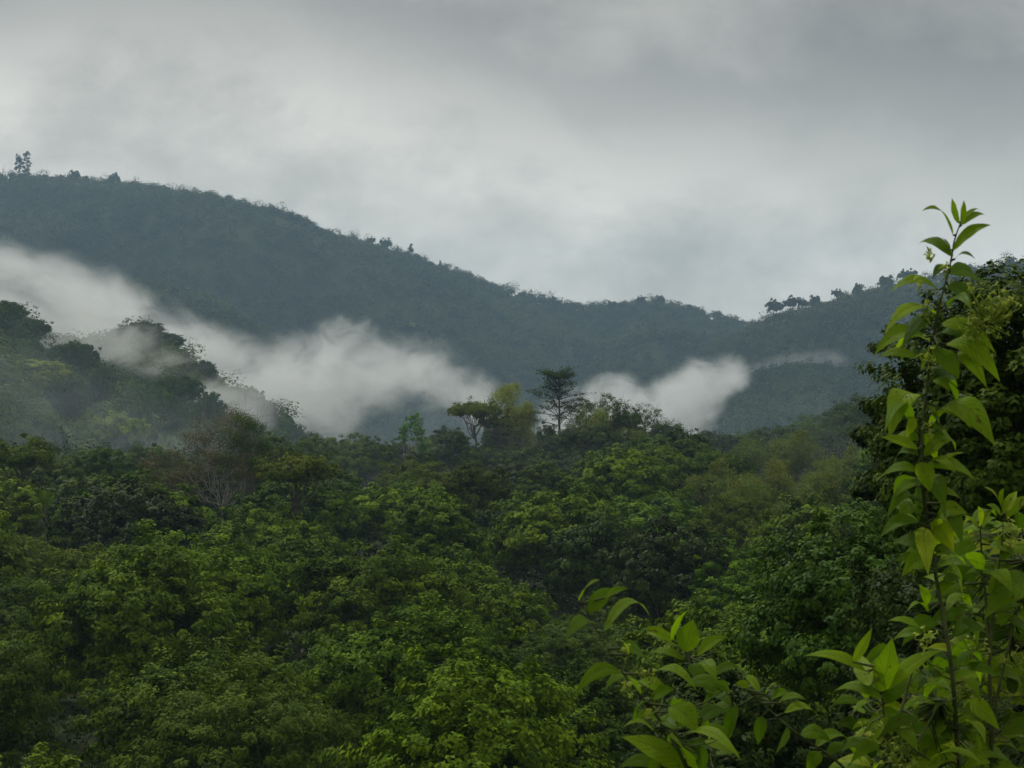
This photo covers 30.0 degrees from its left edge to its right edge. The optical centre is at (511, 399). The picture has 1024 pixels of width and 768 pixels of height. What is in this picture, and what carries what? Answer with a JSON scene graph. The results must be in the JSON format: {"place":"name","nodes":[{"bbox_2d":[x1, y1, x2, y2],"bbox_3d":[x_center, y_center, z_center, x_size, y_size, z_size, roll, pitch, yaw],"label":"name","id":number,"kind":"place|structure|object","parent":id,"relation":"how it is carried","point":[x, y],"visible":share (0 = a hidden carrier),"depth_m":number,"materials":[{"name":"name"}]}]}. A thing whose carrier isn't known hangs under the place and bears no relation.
{"place":"outdoors","nodes":[
{"label":"outdoors","id":0,"kind":"place"},
{"bbox_2d":[0,180,1023,767],"bbox_3d":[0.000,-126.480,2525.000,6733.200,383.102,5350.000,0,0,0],"label":"terrain","id":1,"kind":"structure","parent":0,"point":[674,396],"depth_m":2206.94,"materials":[{"name":"plant"}]},
{"bbox_2d":[0,419,32,447],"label":"hillside tree","id":2,"kind":"object","parent":1,"relation":"on","point":[12,432],"visible":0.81,"depth_m":487.95,"materials":[{"name":"green plant"}]},
{"bbox_2d":[0,516,39,597],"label":"broadleaf tree","id":3,"kind":"object","parent":1,"relation":"on","point":[8,557],"visible":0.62,"depth_m":148.67,"materials":[{"name":"green plant"}]},
{"bbox_2d":[0,476,50,538],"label":"broadleaf tree","id":4,"kind":"object","parent":1,"relation":"on","point":[15,506],"visible":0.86,"depth_m":215.91,"materials":[{"name":"green plant"}]},
{"bbox_2d":[0,433,60,550],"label":"rusty tree","id":5,"kind":"object","parent":1,"relation":"on","point":[35,451],"visible":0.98,"depth_m":228.24,"materials":[{"name":"green plant"}]},
{"bbox_2d":[0,626,72,767],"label":"broadleaf tree","id":6,"kind":"object","parent":1,"relation":"on","point":[22,675],"visible":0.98,"depth_m":83.34,"materials":[{"name":"green plant"}]},
{"bbox_2d":[1,531,72,622],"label":"broadleaf tree","id":7,"kind":"object","parent":1,"relation":"on","point":[37,562],"visible":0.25,"depth_m":183.85,"materials":[{"name":"green plant"}]},
{"bbox_2d":[0,623,77,715],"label":"broadleaf tree","id":8,"kind":"object","parent":1,"relation":"on","point":[8,637],"visible":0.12,"depth_m":119.66,"materials":[{"name":"green plant"}]},
{"bbox_2d":[0,741,81,767],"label":"broadleaf tree","id":9,"kind":"object","parent":1,"relation":"on","point":[67,761],"visible":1,"depth_m":65.65,"materials":[{"name":"green plant"}]},
{"bbox_2d":[20,411,61,444],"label":"hillside tree","id":10,"kind":"object","parent":1,"relation":"on","point":[40,424],"visible":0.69,"depth_m":507.73,"materials":[{"name":"green plant"}]},
{"bbox_2d":[0,569,90,656],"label":"broadleaf tree","id":11,"kind":"object","parent":1,"relation":"on","point":[14,606],"visible":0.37,"depth_m":135.39,"materials":[{"name":"green plant"}]},
{"bbox_2d":[14,455,88,511],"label":"crest tree","id":12,"kind":"object","parent":1,"relation":"on","point":[55,476],"visible":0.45,"depth_m":248.21,"materials":[{"name":"green plant"}]},
{"bbox_2d":[47,371,94,425],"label":"hillside tree","id":13,"kind":"object","parent":1,"relation":"on","point":[67,390],"visible":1,"depth_m":557.37,"materials":[{"name":"green plant"}]},
{"bbox_2d":[33,473,112,537],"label":"broadleaf tree","id":14,"kind":"object","parent":1,"relation":"on","point":[68,486],"visible":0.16,"depth_m":235.94,"materials":[{"name":"green plant"}]},
{"bbox_2d":[56,339,101,368],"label":"hillside tree","id":15,"kind":"object","parent":1,"relation":"on","point":[78,351],"visible":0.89,"depth_m":606.97,"materials":[{"name":"green plant"}]},
{"bbox_2d":[34,541,125,595],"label":"broadleaf tree","id":16,"kind":"object","parent":1,"relation":"on","point":[79,557],"visible":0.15,"depth_m":154.86,"materials":[{"name":"green plant"}]},
{"bbox_2d":[85,365,116,399],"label":"hillside tree","id":17,"kind":"object","parent":1,"relation":"on","point":[101,376],"visible":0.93,"depth_m":587.98,"materials":[{"name":"green plant"}]},
{"bbox_2d":[67,442,143,479],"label":"crest tree","id":18,"kind":"object","parent":1,"relation":"on","point":[96,463],"visible":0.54,"depth_m":258.27,"materials":[{"name":"green plant"}]},
{"bbox_2d":[44,478,175,568],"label":"broadleaf tree","id":19,"kind":"object","parent":1,"relation":"on","point":[90,510],"visible":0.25,"depth_m":194.80,"materials":[{"name":"green plant"}]},
{"bbox_2d":[75,410,157,449],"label":"hillside tree","id":20,"kind":"object","parent":1,"relation":"on","point":[115,427],"visible":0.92,"depth_m":540.74,"materials":[{"name":"green plant"}]},
{"bbox_2d":[33,467,221,550],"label":"broadleaf tree","id":21,"kind":"object","parent":1,"relation":"on","point":[180,499],"visible":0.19,"depth_m":211.49,"materials":[{"name":"green plant"}]},
{"bbox_2d":[20,527,254,741],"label":"broadleaf tree","id":22,"kind":"object","parent":1,"relation":"on","point":[102,609],"visible":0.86,"depth_m":108.63,"materials":[{"name":"green plant"}]},
{"bbox_2d":[73,477,209,570],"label":"broadleaf tree","id":23,"kind":"object","parent":1,"relation":"on","point":[142,504],"visible":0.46,"depth_m":176.45,"materials":[{"name":"green plant"}]},
{"bbox_2d":[112,443,184,474],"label":"crest tree","id":24,"kind":"object","parent":1,"relation":"on","point":[141,453],"visible":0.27,"depth_m":298.65,"materials":[{"name":"green plant"}]},
{"bbox_2d":[0,302,315,455],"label":"forest","id":25,"kind":"object","parent":1,"relation":"on","point":[21,394],"visible":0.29,"depth_m":580.48,"materials":[{"name":"green plant"}]},
{"bbox_2d":[134,387,187,437],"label":"hillside tree","id":26,"kind":"object","parent":1,"relation":"on","point":[165,402],"visible":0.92,"depth_m":587.33,"materials":[{"name":"green plant"}]},
{"bbox_2d":[131,444,209,505],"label":"brown tree","id":27,"kind":"object","parent":1,"relation":"on","point":[169,484],"visible":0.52,"depth_m":238.70,"materials":[{"name":"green plant"}]},
{"bbox_2d":[37,519,318,688],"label":"broadleaf tree","id":28,"kind":"object","parent":1,"relation":"on","point":[251,597],"visible":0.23,"depth_m":133.18,"materials":[{"name":"green plant"}]},
{"bbox_2d":[33,315,324,443],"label":"forest","id":29,"kind":"object","parent":1,"relation":"on","point":[163,361],"visible":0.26,"depth_m":777.09,"materials":[{"name":"green plant"}]},
{"bbox_2d":[164,375,207,403],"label":"hillside tree","id":30,"kind":"object","parent":1,"relation":"on","point":[189,388],"visible":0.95,"depth_m":617.58,"materials":[{"name":"green plant"}]},
{"bbox_2d":[162,464,243,523],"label":"broadleaf tree","id":31,"kind":"object","parent":1,"relation":"on","point":[210,505],"visible":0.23,"depth_m":268.01,"materials":[{"name":"green plant"}]},
{"bbox_2d":[65,636,345,767],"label":"broadleaf tree","id":32,"kind":"object","parent":1,"relation":"on","point":[110,726],"visible":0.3,"depth_m":89.27,"materials":[{"name":"green plant"}]},
{"bbox_2d":[192,391,228,438],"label":"hillside tree","id":33,"kind":"object","parent":1,"relation":"on","point":[212,406],"visible":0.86,"depth_m":597.69,"materials":[{"name":"green plant"}]},
{"bbox_2d":[166,394,278,519],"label":"brown tree","id":34,"kind":"object","parent":1,"relation":"on","point":[217,455],"visible":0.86,"depth_m":233.51,"materials":[{"name":"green plant"}]},
{"bbox_2d":[92,634,377,767],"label":"broadleaf tree","id":35,"kind":"object","parent":1,"relation":"on","point":[268,739],"visible":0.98,"depth_m":78.31,"materials":[{"name":"green plant"}]},
{"bbox_2d":[214,399,276,505],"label":"brown tree","id":36,"kind":"object","parent":1,"relation":"on","point":[241,420],"visible":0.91,"depth_m":231.54,"materials":[{"name":"grey plant"}]},
{"bbox_2d":[229,385,264,416],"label":"hillside tree","id":37,"kind":"object","parent":1,"relation":"on","point":[251,396],"visible":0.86,"depth_m":766.46,"materials":[{"name":"plant"}]},
{"bbox_2d":[185,517,325,640],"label":"broadleaf tree","id":38,"kind":"object","parent":1,"relation":"on","point":[285,552],"visible":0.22,"depth_m":166.09,"materials":[{"name":"green plant"}]},
{"bbox_2d":[198,492,321,569],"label":"broadleaf tree","id":39,"kind":"object","parent":1,"relation":"on","point":[255,517],"visible":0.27,"depth_m":197.82,"materials":[{"name":"green plant"}]},
{"bbox_2d":[252,447,342,516],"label":"rusty tree","id":40,"kind":"object","parent":1,"relation":"on","point":[294,468],"visible":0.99,"depth_m":203.28,"materials":[{"name":"green plant"}]},
{"bbox_2d":[225,477,376,558],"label":"broadleaf tree","id":41,"kind":"object","parent":1,"relation":"on","point":[321,507],"visible":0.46,"depth_m":219.13,"materials":[{"name":"green plant"}]},
{"bbox_2d":[249,517,355,575],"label":"broadleaf tree","id":42,"kind":"object","parent":1,"relation":"on","point":[316,537],"visible":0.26,"depth_m":190.22,"materials":[{"name":"green plant"}]},
{"bbox_2d":[304,438,368,480],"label":"crest tree","id":43,"kind":"object","parent":1,"relation":"on","point":[347,463],"visible":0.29,"depth_m":298.72,"materials":[{"name":"green plant"}]},
{"bbox_2d":[288,618,455,723],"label":"broadleaf tree","id":44,"kind":"object","parent":1,"relation":"on","point":[310,664],"visible":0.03,"depth_m":113.46,"materials":[{"name":"green plant"}]},
{"bbox_2d":[346,435,400,486],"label":"crest tree","id":45,"kind":"object","parent":1,"relation":"on","point":[364,453],"visible":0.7,"depth_m":308.33,"materials":[{"name":"green plant"}]},
{"bbox_2d":[0,164,755,455],"bbox_3d":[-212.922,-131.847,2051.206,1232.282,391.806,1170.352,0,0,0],"label":"forest","id":46,"kind":"object","parent":1,"relation":"on","point":[40,283],"visible":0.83,"depth_m":2251.09,"materials":[{"name":"plant"}]},
{"bbox_2d":[266,534,503,662],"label":"broadleaf tree","id":47,"kind":"object","parent":1,"relation":"on","point":[379,584],"visible":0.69,"depth_m":132.09,"materials":[{"name":"green plant"}]},
{"bbox_2d":[333,474,475,550],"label":"broadleaf tree","id":48,"kind":"object","parent":1,"relation":"on","point":[380,504],"visible":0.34,"depth_m":227.93,"materials":[{"name":"green plant"}]},
{"bbox_2d":[387,397,429,467],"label":"pale sapling","id":49,"kind":"object","parent":1,"relation":"on","point":[415,425],"visible":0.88,"depth_m":299.39,"materials":[{"name":"green plant"}]},
{"bbox_2d":[371,455,454,512],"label":"broadleaf tree","id":50,"kind":"object","parent":1,"relation":"on","point":[425,472],"visible":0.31,"depth_m":265.69,"materials":[{"name":"green plant"}]},
{"bbox_2d":[303,591,530,767],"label":"broadleaf tree","id":51,"kind":"object","parent":1,"relation":"on","point":[367,659],"visible":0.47,"depth_m":92.80,"materials":[{"name":"green plant"}]},
{"bbox_2d":[384,486,456,553],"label":"broadleaf tree","id":52,"kind":"object","parent":1,"relation":"on","point":[414,498],"visible":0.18,"depth_m":204.17,"materials":[{"name":"green plant"}]},
{"bbox_2d":[390,493,492,576],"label":"broadleaf tree","id":53,"kind":"object","parent":1,"relation":"on","point":[446,515],"visible":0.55,"depth_m":181.01,"materials":[{"name":"green plant"}]},
{"bbox_2d":[428,424,481,478],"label":"crest tree","id":54,"kind":"object","parent":1,"relation":"on","point":[457,438],"visible":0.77,"depth_m":304.06,"materials":[{"name":"green plant"}]},
{"bbox_2d":[397,542,523,641],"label":"broadleaf tree","id":55,"kind":"object","parent":1,"relation":"on","point":[463,570],"visible":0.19,"depth_m":163.36,"materials":[{"name":"green plant"}]},
{"bbox_2d":[318,626,618,767],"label":"broadleaf tree","id":56,"kind":"object","parent":1,"relation":"on","point":[473,717],"visible":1,"depth_m":61.24,"materials":[{"name":"green plant"}]},
{"bbox_2d":[445,396,502,448],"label":"umbrella tree","id":57,"kind":"object","parent":1,"relation":"on","point":[476,409],"visible":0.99,"depth_m":311.09,"materials":[{"name":"green plant"}]},
{"bbox_2d":[441,460,519,550],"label":"crest tree","id":58,"kind":"object","parent":1,"relation":"on","point":[461,479],"visible":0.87,"depth_m":237.98,"materials":[{"name":"green plant"}]},
{"bbox_2d":[454,442,509,478],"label":"crest tree","id":59,"kind":"object","parent":1,"relation":"on","point":[489,464],"visible":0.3,"depth_m":299.06,"materials":[{"name":"green plant"}]},
{"bbox_2d":[463,502,516,567],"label":"broadleaf tree","id":60,"kind":"object","parent":1,"relation":"on","point":[485,517],"visible":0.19,"depth_m":228.68,"materials":[{"name":"green plant"}]},
{"bbox_2d":[445,577,568,664],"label":"broadleaf tree","id":61,"kind":"object","parent":1,"relation":"on","point":[538,610],"visible":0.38,"depth_m":143.78,"materials":[{"name":"green plant"}]},
{"bbox_2d":[0,420,1021,767],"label":"undergrowth","id":62,"kind":"object","parent":1,"relation":"on","point":[834,450],"visible":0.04,"depth_m":229.46,"materials":[{"name":"green plant"}]},
{"bbox_2d":[482,380,543,455],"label":"bamboo clump","id":63,"kind":"object","parent":1,"relation":"on","point":[521,420],"visible":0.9,"depth_m":316.52,"materials":[{"name":"green plant"}]},
{"bbox_2d":[385,647,664,767],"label":"broadleaf tree","id":64,"kind":"object","parent":1,"relation":"on","point":[612,730],"visible":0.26,"depth_m":84.20,"materials":[{"name":"green plant"}]},
{"bbox_2d":[511,455,572,500],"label":"crest tree","id":65,"kind":"object","parent":1,"relation":"on","point":[550,476],"visible":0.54,"depth_m":260.63,"materials":[{"name":"green plant"}]},
{"bbox_2d":[468,474,644,606],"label":"broadleaf tree","id":66,"kind":"object","parent":1,"relation":"on","point":[540,522],"visible":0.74,"depth_m":194.22,"materials":[{"name":"green plant"}]},
{"bbox_2d":[521,365,595,433],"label":"tiered tree","id":67,"kind":"object","parent":1,"relation":"on","point":[555,384],"visible":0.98,"depth_m":319.69,"materials":[{"name":"green plant"}]},
{"bbox_2d":[529,420,622,459],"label":"crest tree","id":68,"kind":"object","parent":1,"relation":"on","point":[581,439],"visible":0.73,"depth_m":301.71,"materials":[{"name":"green plant"}]},
{"bbox_2d":[510,596,650,700],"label":"broadleaf tree","id":69,"kind":"object","parent":1,"relation":"on","point":[560,650],"visible":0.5,"depth_m":123.01,"materials":[{"name":"green plant"}]},
{"bbox_2d":[540,507,641,631],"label":"broadleaf tree","id":70,"kind":"object","parent":1,"relation":"on","point":[574,547],"visible":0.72,"depth_m":177.98,"materials":[{"name":"green plant"}]},
{"bbox_2d":[568,451,694,509],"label":"broadleaf tree","id":71,"kind":"object","parent":1,"relation":"on","point":[619,476],"visible":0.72,"depth_m":248.03,"materials":[{"name":"green plant"}]},
{"bbox_2d":[570,436,702,499],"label":"broadleaf tree","id":72,"kind":"object","parent":1,"relation":"on","point":[664,460],"visible":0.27,"depth_m":266.64,"materials":[{"name":"green plant"}]},
{"bbox_2d":[616,402,673,439],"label":"crest tree","id":73,"kind":"object","parent":1,"relation":"on","point":[647,417],"visible":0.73,"depth_m":329.43,"materials":[{"name":"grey plant"}]},
{"bbox_2d":[560,487,730,565],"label":"broadleaf tree","id":74,"kind":"object","parent":1,"relation":"on","point":[637,513],"visible":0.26,"depth_m":213.33,"materials":[{"name":"green plant"}]},
{"bbox_2d":[565,579,740,767],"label":"leafy shrub","id":75,"kind":"object","parent":1,"relation":"on","point":[682,714],"visible":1,"depth_m":2.80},
{"bbox_2d":[594,513,739,653],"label":"broadleaf tree","id":76,"kind":"object","parent":1,"relation":"on","point":[674,575],"visible":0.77,"depth_m":150.88,"materials":[{"name":"green plant"}]},
{"bbox_2d":[611,426,745,480],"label":"broadleaf tree","id":77,"kind":"object","parent":1,"relation":"on","point":[685,447],"visible":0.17,"depth_m":281.44,"materials":[{"name":"green plant"}]},
{"bbox_2d":[645,610,739,767],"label":"leafy shrub","id":78,"kind":"object","parent":1,"relation":"on","point":[687,637],"visible":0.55,"depth_m":3.08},
{"bbox_2d":[645,531,765,624],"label":"broadleaf tree","id":79,"kind":"object","parent":1,"relation":"on","point":[741,561],"visible":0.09,"depth_m":163.70,"materials":[{"name":"green plant"}]},
{"bbox_2d":[675,456,740,508],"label":"bamboo clump","id":80,"kind":"object","parent":1,"relation":"on","point":[700,490],"visible":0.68,"depth_m":260.79,"materials":[{"name":"green plant"}]},
{"bbox_2d":[600,588,818,724],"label":"broadleaf tree","id":81,"kind":"object","parent":1,"relation":"on","point":[721,617],"visible":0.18,"depth_m":106.23,"materials":[{"name":"green plant"}]},
{"bbox_2d":[679,450,757,504],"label":"crest tree","id":82,"kind":"object","parent":1,"relation":"on","point":[738,464],"visible":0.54,"depth_m":268.02,"materials":[{"name":"green plant"}]},
{"bbox_2d":[682,554,774,629],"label":"broadleaf tree","id":83,"kind":"object","parent":1,"relation":"on","point":[729,588],"visible":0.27,"depth_m":134.42,"materials":[{"name":"green plant"}]},
{"bbox_2d":[686,488,784,574],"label":"broadleaf tree","id":84,"kind":"object","parent":1,"relation":"on","point":[735,523],"visible":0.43,"depth_m":193.19,"materials":[{"name":"green plant"}]},
{"bbox_2d":[620,647,852,767],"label":"leafy shrub","id":85,"kind":"object","parent":1,"relation":"on","point":[741,738],"visible":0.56,"depth_m":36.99,"materials":[{"name":"green plant"}]},
{"bbox_2d":[703,474,786,556],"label":"bamboo clump","id":86,"kind":"object","parent":1,"relation":"on","point":[746,485],"visible":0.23,"depth_m":224.10,"materials":[{"name":"green plant"}]},
{"bbox_2d":[725,428,773,478],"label":"bamboo clump","id":87,"kind":"object","parent":1,"relation":"on","point":[756,455],"visible":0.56,"depth_m":299.32,"materials":[{"name":"green plant"}]},
{"bbox_2d":[718,454,800,524],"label":"bamboo clump","id":88,"kind":"object","parent":1,"relation":"on","point":[781,482],"visible":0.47,"depth_m":250.34,"materials":[{"name":"green plant"}]},
{"bbox_2d":[723,675,861,767],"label":"leafy shrub","id":89,"kind":"object","parent":1,"relation":"on","point":[820,735],"visible":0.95,"depth_m":3.06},
{"bbox_2d":[762,426,830,496],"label":"bamboo clump","id":90,"kind":"object","parent":1,"relation":"on","point":[783,449],"visible":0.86,"depth_m":298.57,"materials":[{"name":"green plant"}]},
{"bbox_2d":[624,532,992,767],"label":"broadleaf tree","id":91,"kind":"object","parent":1,"relation":"on","point":[732,632],"visible":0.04,"depth_m":65.42,"materials":[{"name":"green plant"}]},
{"bbox_2d":[770,412,850,456],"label":"crest tree","id":92,"kind":"object","parent":1,"relation":"on","point":[807,425],"visible":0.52,"depth_m":347.62,"materials":[{"name":"green plant"}]},
{"bbox_2d":[736,484,901,581],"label":"broadleaf tree","id":93,"kind":"object","parent":1,"relation":"on","point":[792,516],"visible":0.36,"depth_m":172.00,"materials":[{"name":"green plant"}]},
{"bbox_2d":[788,458,860,511],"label":"bamboo clump","id":94,"kind":"object","parent":1,"relation":"on","point":[815,479],"visible":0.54,"depth_m":243.71,"materials":[{"name":"green plant"}]},
{"bbox_2d":[721,498,963,741],"bbox_3d":[7.420,8.893,42.001,5.647,13.481,5.428,0,0,0],"label":"shade tree","id":95,"kind":"object","parent":1,"relation":"on","point":[809,608],"visible":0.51,"depth_m":41.42,"materials":[{"name":"green plant"}]},
{"bbox_2d":[815,399,873,446],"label":"crest tree","id":96,"kind":"object","parent":1,"relation":"on","point":[839,417],"visible":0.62,"depth_m":382.36,"materials":[{"name":"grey plant"}]},
{"bbox_2d":[696,351,998,455],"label":"forest","id":97,"kind":"object","parent":1,"relation":"on","point":[776,375],"visible":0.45,"depth_m":1631.08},
{"bbox_2d":[692,251,1023,437],"bbox_3d":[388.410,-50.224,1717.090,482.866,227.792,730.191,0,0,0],"label":"forest","id":98,"kind":"object","parent":1,"relation":"on","point":[834,307],"visible":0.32,"depth_m":1964.02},
{"bbox_2d":[845,395,903,753],"bbox_3d":[9.071,8.316,45.935,2.097,16.911,2.244,0,0,0],"label":"shade tree","id":99,"kind":"object","parent":1,"relation":"on","point":[864,491],"visible":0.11,"depth_m":46.12,"materials":[{"name":"green plant"}]},
{"bbox_2d":[805,616,985,767],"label":"leafy shrub","id":100,"kind":"object","parent":1,"relation":"on","point":[885,671],"visible":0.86,"depth_m":2.91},
{"bbox_2d":[820,548,1023,767],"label":"shade tree","id":101,"kind":"object","parent":1,"relation":"on","point":[909,590],"visible":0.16,"depth_m":29.79,"materials":[{"name":"green plant"}]},
{"bbox_2d":[854,257,1023,583],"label":"shade tree","id":102,"kind":"object","parent":1,"relation":"on","point":[998,467],"visible":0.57,"depth_m":23.37,"materials":[{"name":"green plant"}]},
{"bbox_2d":[873,199,1021,767],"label":"leafy shrub","id":103,"kind":"object","parent":1,"relation":"on","point":[971,343],"visible":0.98,"depth_m":2.99,"materials":[{"name":"plant"}]},
{"bbox_2d":[925,487,1023,767],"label":"leafy shrub","id":104,"kind":"object","parent":1,"relation":"on","point":[1004,589],"visible":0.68,"depth_m":3.28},
{"bbox_2d":[0,0,1023,323],"label":"sky","id":105,"kind":"structure","parent":0,"point":[733,157],"materials":[{"name":"grey"}]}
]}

